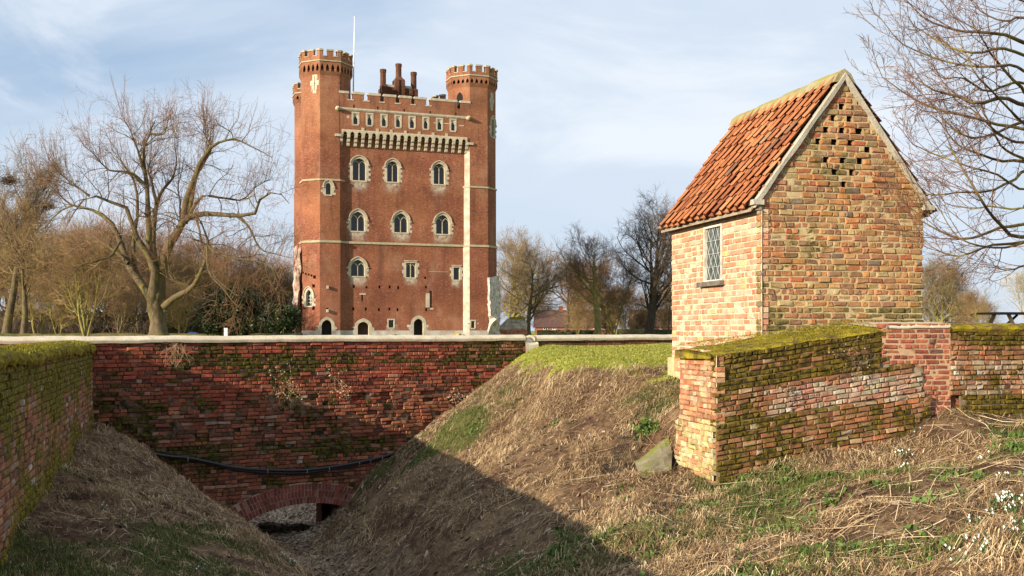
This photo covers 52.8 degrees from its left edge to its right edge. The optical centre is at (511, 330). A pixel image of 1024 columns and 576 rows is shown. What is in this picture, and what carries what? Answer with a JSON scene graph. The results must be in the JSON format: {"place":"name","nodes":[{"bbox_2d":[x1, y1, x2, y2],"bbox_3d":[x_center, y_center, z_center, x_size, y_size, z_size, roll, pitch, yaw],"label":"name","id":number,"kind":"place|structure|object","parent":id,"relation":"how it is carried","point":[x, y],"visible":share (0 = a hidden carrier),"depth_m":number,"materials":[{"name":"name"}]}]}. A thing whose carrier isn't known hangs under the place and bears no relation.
{"place":"outdoors","nodes":[
{"label":"outdoors","id":0,"kind":"place"},
{"bbox_2d":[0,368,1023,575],"bbox_3d":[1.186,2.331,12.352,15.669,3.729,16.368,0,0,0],"label":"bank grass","id":1,"kind":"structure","parent":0,"point":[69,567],"depth_m":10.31,"materials":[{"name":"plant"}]},
{"bbox_2d":[0,0,1023,330],"label":"sky","id":2,"kind":"structure","parent":0,"point":[598,102],"materials":[{"name":"blue"}]},
{"bbox_2d":[0,331,1023,575],"bbox_3d":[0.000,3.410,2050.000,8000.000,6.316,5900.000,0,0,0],"label":"ground","id":3,"kind":"structure","parent":0,"point":[475,527],"depth_m":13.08,"materials":[{"name":"plant"}]},
{"bbox_2d":[0,186,55,333],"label":"bare tree","id":4,"kind":"object","parent":3,"relation":"on","point":[14,232],"visible":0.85,"depth_m":99.89,"materials":[{"name":"brown plant"}]},
{"bbox_2d":[0,214,55,319],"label":"wood tree","id":5,"kind":"object","parent":3,"relation":"on","point":[3,315],"visible":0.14,"depth_m":117.14,"materials":[{"name":"brown plant"}]},
{"bbox_2d":[0,206,71,332],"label":"wood tree","id":6,"kind":"object","parent":3,"relation":"on","point":[20,282],"visible":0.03,"depth_m":126.89,"materials":[{"name":"brown plant"}]},
{"bbox_2d":[0,124,80,333],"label":"bare tree","id":7,"kind":"object","parent":3,"relation":"on","point":[8,322],"visible":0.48,"depth_m":107.81,"materials":[{"name":"brown plant"}]},
{"bbox_2d":[0,173,20,186],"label":"nest","id":8,"kind":"object","parent":7,"relation":"on","point":[6,181],"visible":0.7,"depth_m":106.66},
{"bbox_2d":[0,340,96,566],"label":"mossy wall","id":9,"kind":"structure","parent":3,"relation":"on","point":[46,406],"depth_m":11.87,"materials":[{"name":"brick"}]},
{"bbox_2d":[0,226,105,333],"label":"wood tree","id":10,"kind":"object","parent":3,"relation":"on","point":[19,303],"visible":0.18,"depth_m":111.51,"materials":[{"name":"brown plant"}]},
{"bbox_2d":[6,218,99,332],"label":"wood tree","id":11,"kind":"object","parent":3,"relation":"on","point":[53,231],"visible":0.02,"depth_m":120.13,"materials":[{"name":"brown plant"}]},
{"bbox_2d":[10,265,111,333],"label":"wood tree","id":12,"kind":"object","parent":3,"relation":"on","point":[63,314],"visible":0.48,"depth_m":103.91,"materials":[{"name":"brown plant"}]},
{"bbox_2d":[2,205,147,335],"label":"tree","id":13,"kind":"object","parent":3,"relation":"on","point":[77,288],"visible":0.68,"depth_m":83.94,"materials":[{"name":"brown plant"}]},
{"bbox_2d":[51,246,116,332],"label":"wood tree","id":14,"kind":"object","parent":3,"relation":"on","point":[89,320],"visible":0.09,"depth_m":116.27,"materials":[{"name":"brown plant"}]},
{"bbox_2d":[36,220,148,332],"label":"wood tree","id":15,"kind":"object","parent":3,"relation":"on","point":[125,244],"visible":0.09,"depth_m":116.97,"materials":[{"name":"brown plant"}]},
{"bbox_2d":[0,304,201,333],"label":"undergrowth","id":16,"kind":"object","parent":3,"relation":"on","point":[47,326],"visible":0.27,"depth_m":115.25,"materials":[{"name":"brown plant"}]},
{"bbox_2d":[66,207,145,315],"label":"wood tree","id":17,"kind":"object","parent":3,"relation":"on","point":[107,237],"visible":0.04,"depth_m":137.06,"materials":[{"name":"grey plant"}]},
{"bbox_2d":[90,264,149,332],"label":"wood tree","id":18,"kind":"object","parent":3,"relation":"on","point":[124,299],"visible":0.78,"depth_m":103.80,"materials":[{"name":"brown plant"}]},
{"bbox_2d":[91,315,149,333],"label":"evergreen bush","id":19,"kind":"object","parent":3,"relation":"on","point":[130,320],"visible":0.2,"depth_m":118.96,"materials":[{"name":"green plant"}]},
{"bbox_2d":[82,244,179,333],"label":"wood tree","id":20,"kind":"object","parent":3,"relation":"on","point":[136,315],"visible":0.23,"depth_m":111.59,"materials":[{"name":"brown plant"}]},
{"bbox_2d":[1,310,290,333],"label":"evergreen thicket","id":21,"kind":"object","parent":3,"relation":"on","point":[259,331],"visible":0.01,"depth_m":156.97,"materials":[{"name":"green plant"}]},
{"bbox_2d":[0,333,302,336],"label":"hedge","id":22,"kind":"object","parent":3,"relation":"on","point":[76,334],"visible":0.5,"depth_m":95.51,"materials":[{"name":"green plant"}]},
{"bbox_2d":[105,217,204,321],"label":"wood tree","id":23,"kind":"object","parent":3,"relation":"on","point":[160,237],"visible":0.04,"depth_m":138.15,"materials":[{"name":"brown plant"}]},
{"bbox_2d":[0,76,325,335],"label":"spreading tree","id":24,"kind":"object","parent":3,"relation":"on","point":[154,293],"visible":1,"depth_m":74.95,"materials":[{"name":"brown plant"}]},
{"bbox_2d":[138,275,208,332],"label":"wood tree","id":25,"kind":"object","parent":3,"relation":"on","point":[175,310],"visible":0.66,"depth_m":107.81,"materials":[{"name":"brown plant"}]},
{"bbox_2d":[148,313,206,333],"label":"evergreen bush","id":26,"kind":"object","parent":3,"relation":"on","point":[195,328],"visible":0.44,"depth_m":114.69,"materials":[{"name":"green plant"}]},
{"bbox_2d":[129,243,229,319],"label":"wood tree","id":27,"kind":"object","parent":3,"relation":"on","point":[181,264],"visible":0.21,"depth_m":117.25,"materials":[{"name":"brown plant"}]},
{"bbox_2d":[137,224,235,321],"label":"wood tree","id":28,"kind":"object","parent":3,"relation":"on","point":[186,250],"visible":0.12,"depth_m":130.10,"materials":[{"name":"brown plant"}]},
{"bbox_2d":[140,250,246,318],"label":"wood tree","id":29,"kind":"object","parent":3,"relation":"on","point":[205,280],"visible":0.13,"depth_m":122.95,"materials":[{"name":"brown plant"}]},
{"bbox_2d":[178,231,269,308],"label":"wood tree","id":30,"kind":"object","parent":3,"relation":"on","point":[234,269],"visible":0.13,"depth_m":140.19,"materials":[{"name":"brown plant"}]},
{"bbox_2d":[185,279,276,335],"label":"evergreen bush","id":31,"kind":"object","parent":3,"relation":"on","point":[210,327],"visible":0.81,"depth_m":90.71,"materials":[{"name":"green plant"}]},
{"bbox_2d":[187,235,275,288],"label":"wood tree","id":32,"kind":"object","parent":3,"relation":"on","point":[242,255],"visible":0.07,"depth_m":149.98,"materials":[{"name":"brown plant"}]},
{"bbox_2d":[202,263,260,304],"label":"wood tree","id":33,"kind":"object","parent":3,"relation":"on","point":[238,280],"visible":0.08,"depth_m":139.86,"materials":[{"name":"brown plant"}]},
{"bbox_2d":[231,256,292,330],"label":"wood tree","id":34,"kind":"object","parent":3,"relation":"on","point":[267,279],"visible":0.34,"depth_m":144.80,"materials":[{"name":"brown plant"}]},
{"bbox_2d":[233,244,292,333],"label":"wood tree","id":35,"kind":"object","parent":3,"relation":"on","point":[271,263],"visible":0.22,"depth_m":147.58,"materials":[{"name":"brown plant"}]},
{"bbox_2d":[0,335,538,523],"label":"moat bridge","id":36,"kind":"structure","parent":3,"relation":"on","point":[209,402],"depth_m":20.35,"materials":[{"name":"red brick"}]},
{"bbox_2d":[150,337,193,367],"bbox_3d":[-6.290,0.430,19.272,0.920,0.658,0.272,0,0,-10],"label":"dry grass tuft","id":37,"kind":"object","parent":36,"relation":"attached to","point":[173,346],"visible":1,"depth_m":19.30,"materials":[{"name":"plant"}]},
{"bbox_2d":[153,450,398,474],"bbox_3d":[-4.300,2.539,20.322,5.335,0.613,0.097,0,0,-30],"label":"pipe","id":38,"kind":"object","parent":36,"relation":"attached to","point":[283,471],"visible":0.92,"depth_m":20.13,"materials":[{"name":"black metal"}]},
{"bbox_2d":[265,363,300,408],"bbox_3d":[-4.488,1.078,20.268,0.738,0.996,0.439,0,0,0],"label":"creeper","id":39,"kind":"object","parent":36,"relation":"attached to","point":[279,403],"visible":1,"depth_m":20.29,"materials":[{"name":"plant"}]},
{"bbox_2d":[447,388,473,407],"bbox_3d":[-1.023,1.533,22.235,0.749,0.637,0.315,0,0,0],"label":"root clump","id":40,"kind":"object","parent":36,"relation":"attached to","point":[463,397],"visible":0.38,"depth_m":22.21,"materials":[{"name":"beige plant"}]},
{"bbox_2d":[253,263,292,332],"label":"wood tree","id":41,"kind":"object","parent":3,"relation":"on","point":[288,289],"visible":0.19,"depth_m":147.98,"materials":[{"name":"brown plant"}]},
{"bbox_2d":[259,299,306,333],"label":"evergreen bush","id":42,"kind":"object","parent":3,"relation":"on","point":[291,318],"visible":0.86,"depth_m":104.96,"materials":[{"name":"green plant"}]},
{"bbox_2d":[292,48,501,334],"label":"castle keep","id":43,"kind":"structure","parent":3,"relation":"on","point":[399,218],"depth_m":123.03,"materials":[{"name":"brick"}]},
{"bbox_2d":[302,286,315,306],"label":"window","id":44,"kind":"structure","parent":43,"relation":"in","point":[308,296],"depth_m":119.98,"materials":[{"name":"stone"}]},
{"bbox_2d":[316,317,336,334],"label":"doorway","id":45,"kind":"structure","parent":43,"relation":"in","point":[326,326],"depth_m":119.77,"materials":[{"name":"stone"}]},
{"bbox_2d":[321,179,335,195],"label":"window","id":46,"kind":"structure","parent":43,"relation":"in","point":[328,189],"depth_m":119.66,"materials":[{"name":"stone"}]},
{"bbox_2d":[352,112,358,125],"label":"window","id":47,"kind":"structure","parent":43,"relation":"in","point":[355,115],"depth_m":120.80,"materials":[{"name":"stone"}]},
{"bbox_2d":[346,208,368,232],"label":"window","id":48,"kind":"structure","parent":43,"relation":"in","point":[357,221],"depth_m":121.60,"materials":[{"name":"stone"}]},
{"bbox_2d":[347,256,368,277],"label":"window","id":49,"kind":"structure","parent":43,"relation":"in","point":[357,267],"depth_m":121.60,"materials":[{"name":"stone"}]},
{"bbox_2d":[348,155,370,181],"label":"window","id":50,"kind":"structure","parent":43,"relation":"in","point":[359,170],"depth_m":121.66,"materials":[{"name":"stone"}]},
{"bbox_2d":[352,318,373,334],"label":"doorway","id":51,"kind":"structure","parent":43,"relation":"in","point":[363,326],"depth_m":121.93,"materials":[{"name":"stone"}]},
{"bbox_2d":[366,113,373,126],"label":"window","id":52,"kind":"structure","parent":43,"relation":"in","point":[369,116],"depth_m":121.39,"materials":[{"name":"stone"}]},
{"bbox_2d":[380,113,387,127],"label":"window","id":53,"kind":"structure","parent":43,"relation":"in","point":[383,117],"depth_m":121.96,"materials":[{"name":"stone"}]},
{"bbox_2d":[382,158,402,182],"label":"window","id":54,"kind":"structure","parent":43,"relation":"in","point":[392,172],"depth_m":123.00,"materials":[{"name":"stone"}]},
{"bbox_2d":[394,114,401,128],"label":"window","id":55,"kind":"structure","parent":43,"relation":"in","point":[397,118],"depth_m":122.55,"materials":[{"name":"stone"}]},
{"bbox_2d":[390,210,411,233],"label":"window","id":56,"kind":"structure","parent":43,"relation":"in","point":[400,223],"depth_m":123.39,"materials":[{"name":"stone"}]},
{"bbox_2d":[402,260,418,278],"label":"window","id":57,"kind":"structure","parent":43,"relation":"in","point":[410,271],"depth_m":123.73,"materials":[{"name":"stone"}]},
{"bbox_2d":[408,115,415,129],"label":"window","id":58,"kind":"structure","parent":43,"relation":"in","point":[411,119],"depth_m":123.15,"materials":[{"name":"stone"}]},
{"bbox_2d":[409,315,428,334],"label":"doorway","id":59,"kind":"structure","parent":43,"relation":"in","point":[418,323],"depth_m":124.18,"materials":[{"name":"stone"}]},
{"bbox_2d":[422,116,428,129],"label":"window","id":60,"kind":"structure","parent":43,"relation":"in","point":[425,120],"depth_m":123.76,"materials":[{"name":"stone"}]},
{"bbox_2d":[430,160,448,185],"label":"window","id":61,"kind":"structure","parent":43,"relation":"in","point":[439,172],"depth_m":125.00,"materials":[{"name":"stone"}]},
{"bbox_2d":[436,117,442,130],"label":"window","id":62,"kind":"structure","parent":43,"relation":"in","point":[439,121],"depth_m":124.33,"materials":[{"name":"stone"}]},
{"bbox_2d":[432,212,453,234],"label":"window","id":63,"kind":"structure","parent":43,"relation":"in","point":[443,224],"depth_m":125.19,"materials":[{"name":"stone"}]},
{"bbox_2d":[450,118,456,131],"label":"window","id":64,"kind":"structure","parent":43,"relation":"in","point":[453,122],"depth_m":124.91,"materials":[{"name":"stone"}]},
{"bbox_2d":[450,265,462,280],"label":"window","id":65,"kind":"structure","parent":43,"relation":"in","point":[456,274],"depth_m":125.64,"materials":[{"name":"stone"}]},
{"bbox_2d":[489,115,496,138],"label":"window","id":66,"kind":"structure","parent":43,"relation":"in","point":[492,126],"depth_m":128.09,"materials":[{"name":"stone"}]},
{"bbox_2d":[500,317,526,335],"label":"ruined wall","id":67,"kind":"structure","parent":3,"relation":"on","point":[513,326],"depth_m":138.30,"materials":[{"name":"grey stone"}]},
{"bbox_2d":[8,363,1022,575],"bbox_3d":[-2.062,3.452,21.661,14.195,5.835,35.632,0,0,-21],"label":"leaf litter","id":68,"kind":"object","parent":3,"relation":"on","point":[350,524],"visible":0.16,"depth_m":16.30,"materials":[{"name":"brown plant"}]},
{"bbox_2d":[20,406,1023,575],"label":"fallen stems","id":69,"kind":"object","parent":3,"relation":"on","point":[938,470],"visible":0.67,"depth_m":10.17,"materials":[{"name":"plant"}]},
{"bbox_2d":[496,225,560,322],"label":"bare tree","id":70,"kind":"object","parent":3,"relation":"on","point":[511,246],"visible":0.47,"depth_m":174.63,"materials":[{"name":"brown plant"}]},
{"bbox_2d":[497,244,584,334],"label":"bare tree","id":71,"kind":"object","parent":3,"relation":"on","point":[544,291],"visible":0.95,"depth_m":158.69,"materials":[{"name":"brown plant"}]},
{"bbox_2d":[538,251,592,329],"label":"bare tree","id":72,"kind":"object","parent":3,"relation":"on","point":[567,320],"visible":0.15,"depth_m":189.87,"materials":[{"name":"brown plant"}]},
{"bbox_2d":[537,330,593,334],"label":"hedge","id":73,"kind":"object","parent":3,"relation":"on","point":[561,332],"visible":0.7,"depth_m":186.15,"materials":[{"name":"green plant"}]},
{"bbox_2d":[533,306,614,334],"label":"brick house","id":74,"kind":"structure","parent":3,"relation":"on","point":[542,322],"depth_m":222.62,"materials":[{"name":"brick"}]},
{"bbox_2d":[547,297,603,334],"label":"shrub","id":75,"kind":"object","parent":3,"relation":"on","point":[574,310],"visible":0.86,"depth_m":174.71,"materials":[{"name":"brown plant"}]},
{"bbox_2d":[556,279,604,328],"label":"wood tree","id":76,"kind":"object","parent":3,"relation":"on","point":[571,309],"visible":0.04,"depth_m":214.11,"materials":[{"name":"brown plant"}]},
{"bbox_2d":[536,220,627,334],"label":"bare tree","id":77,"kind":"object","parent":3,"relation":"on","point":[578,266],"visible":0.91,"depth_m":160.13,"materials":[{"name":"brown plant"}]},
{"bbox_2d":[564,290,606,329],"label":"wood tree","id":78,"kind":"object","parent":3,"relation":"on","point":[590,322],"visible":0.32,"depth_m":204.61,"materials":[{"name":"brown plant"}]},
{"bbox_2d":[508,343,677,382],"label":"lawn grass","id":79,"kind":"structure","parent":3,"relation":"on","point":[635,349],"depth_m":21.15,"materials":[{"name":"green plant"}]},
{"bbox_2d":[523,334,671,350],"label":"parapet wall","id":80,"kind":"structure","parent":3,"relation":"on","point":[624,339],"depth_m":24.26,"materials":[{"name":"beige stone"}]},
{"bbox_2d":[559,249,643,334],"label":"bare tree","id":81,"kind":"object","parent":3,"relation":"on","point":[609,304],"visible":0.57,"depth_m":170.99,"materials":[{"name":"brown plant"}]},
{"bbox_2d":[602,306,635,333],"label":"shrub","id":82,"kind":"object","parent":3,"relation":"on","point":[623,316],"visible":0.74,"depth_m":178.05,"materials":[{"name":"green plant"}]},
{"bbox_2d":[605,283,646,328],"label":"wood tree","id":83,"kind":"object","parent":3,"relation":"on","point":[615,313],"visible":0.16,"depth_m":208.84,"materials":[{"name":"brown plant"}]},
{"bbox_2d":[617,316,641,333],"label":"shrub","id":84,"kind":"object","parent":3,"relation":"on","point":[629,324],"visible":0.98,"depth_m":171.92,"materials":[{"name":"brown plant"}]},
{"bbox_2d":[597,184,672,333],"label":"bare tree","id":85,"kind":"object","parent":3,"relation":"on","point":[658,270],"visible":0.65,"depth_m":147.90,"materials":[{"name":"brown plant"}]},
{"bbox_2d":[622,292,656,328],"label":"wood tree","id":86,"kind":"object","parent":3,"relation":"on","point":[644,314],"visible":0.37,"depth_m":225.31,"materials":[{"name":"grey plant"}]},
{"bbox_2d":[626,414,661,440],"bbox_3d":[1.837,1.394,14.312,0.489,0.484,0.228,0,0,14],"label":"ragwort","id":87,"kind":"object","parent":3,"relation":"on","point":[646,430],"visible":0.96,"depth_m":14.29,"materials":[{"name":"plant"}]},
{"bbox_2d":[617,329,671,334],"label":"hedge","id":88,"kind":"object","parent":3,"relation":"on","point":[660,331],"visible":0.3,"depth_m":185.50,"materials":[{"name":"green plant"}]},
{"bbox_2d":[629,309,671,328],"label":"brick house","id":89,"kind":"structure","parent":3,"relation":"on","point":[655,326],"depth_m":226.08,"materials":[{"name":"brick"}]},
{"bbox_2d":[635,438,672,477],"bbox_3d":[1.865,1.663,13.315,0.539,0.438,1.290,0,0,0],"label":"stone slab","id":90,"kind":"object","parent":3,"relation":"on","point":[659,457],"depth_m":13.49,"materials":[{"name":"grey stone"}]},
{"bbox_2d":[646,285,671,329],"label":"wood tree","id":91,"kind":"object","parent":3,"relation":"on","point":[663,325],"visible":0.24,"depth_m":213.62,"materials":[{"name":"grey plant"}]},
{"bbox_2d":[657,291,671,333],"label":"tree","id":92,"kind":"object","parent":3,"relation":"on","point":[668,314],"visible":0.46,"depth_m":165.27,"materials":[{"name":"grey plant"}]},
{"bbox_2d":[645,494,694,523],"bbox_3d":[1.693,1.934,11.259,0.518,0.100,1.803,0,0,0],"label":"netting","id":93,"kind":"object","parent":3,"relation":"on","point":[666,506],"visible":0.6,"depth_m":11.24,"materials":[{"name":"brown plant"}]},
{"bbox_2d":[462,412,1023,575],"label":"weeds","id":94,"kind":"object","parent":3,"relation":"on","point":[1015,445],"visible":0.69,"depth_m":9.87,"materials":[{"name":"green plant"}]},
{"bbox_2d":[657,69,937,377],"bbox_3d":[4.219,-1.226,15.859,3.081,4.851,3.326,0,0,-14],"label":"brick hut","id":95,"kind":"object","parent":3,"relation":"on","point":[761,224],"visible":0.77,"depth_m":14.40,"materials":[{"name":"brown brick"}]},
{"bbox_2d":[696,223,723,286],"bbox_3d":[3.047,-1.123,15.493,0.251,0.911,0.824,0,0,-12],"label":"window","id":96,"kind":"structure","parent":95,"relation":"in","point":[712,235],"depth_m":15.54,"materials":[{"name":"grey glass"}]},
{"bbox_2d":[674,321,1023,485],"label":"ramped wall","id":97,"kind":"structure","parent":3,"relation":"on","point":[737,416],"depth_m":12.94,"materials":[{"name":"brick"}]},
{"bbox_2d":[827,337,871,382],"bbox_3d":[4.184,0.361,12.770,0.598,0.571,0.179,0,0,-8],"label":"bramble","id":98,"kind":"object","parent":97,"relation":"attached to","point":[859,367],"visible":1,"depth_m":12.81,"materials":[{"name":"brown plant"}]},
{"bbox_2d":[843,0,1023,315],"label":"lime tree","id":99,"kind":"object","parent":3,"relation":"on","point":[976,103],"visible":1,"depth_m":13.02,"materials":[{"name":"brown plant"}]},
{"bbox_2d":[922,239,981,323],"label":"bare tree","id":100,"kind":"object","parent":3,"relation":"on","point":[945,292],"visible":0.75,"depth_m":91.02,"materials":[{"name":"brown plant"}]},
{"bbox_2d":[944,284,994,323],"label":"shrub","id":101,"kind":"object","parent":3,"relation":"on","point":[971,315],"visible":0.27,"depth_m":104.63,"materials":[{"name":"brown plant"}]},
{"bbox_2d":[949,286,1005,323],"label":"young tree","id":102,"kind":"object","parent":3,"relation":"on","point":[971,298],"visible":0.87,"depth_m":83.88,"materials":[{"name":"brown plant"}]},
{"bbox_2d":[988,493,1006,507],"bbox_3d":[4.038,1.419,8.575,0.126,0.132,0.158,0,0,9],"label":"snowdrop clump","id":103,"kind":"object","parent":3,"relation":"on","point":[998,498],"visible":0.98,"depth_m":8.58,"materials":[{"name":"white plant"}]},
{"bbox_2d":[998,500,1021,516],"bbox_3d":[4.084,1.455,8.418,0.213,0.144,0.176,0,0,26],"label":"snowdrop clump","id":104,"kind":"object","parent":3,"relation":"on","point":[1010,509],"visible":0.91,"depth_m":8.42,"materials":[{"name":"white plant"}]},
{"bbox_2d":[997,262,1023,318],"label":"bare tree","id":105,"kind":"object","parent":3,"relation":"on","point":[1019,282],"visible":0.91,"depth_m":72.59,"materials":[{"name":"beige plant"}]},
{"bbox_2d":[976,312,1023,322],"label":"picnic table","id":106,"kind":"object","parent":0,"point":[1008,314],"visible":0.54,"depth_m":22.11,"materials":[{"name":"brown wood"}]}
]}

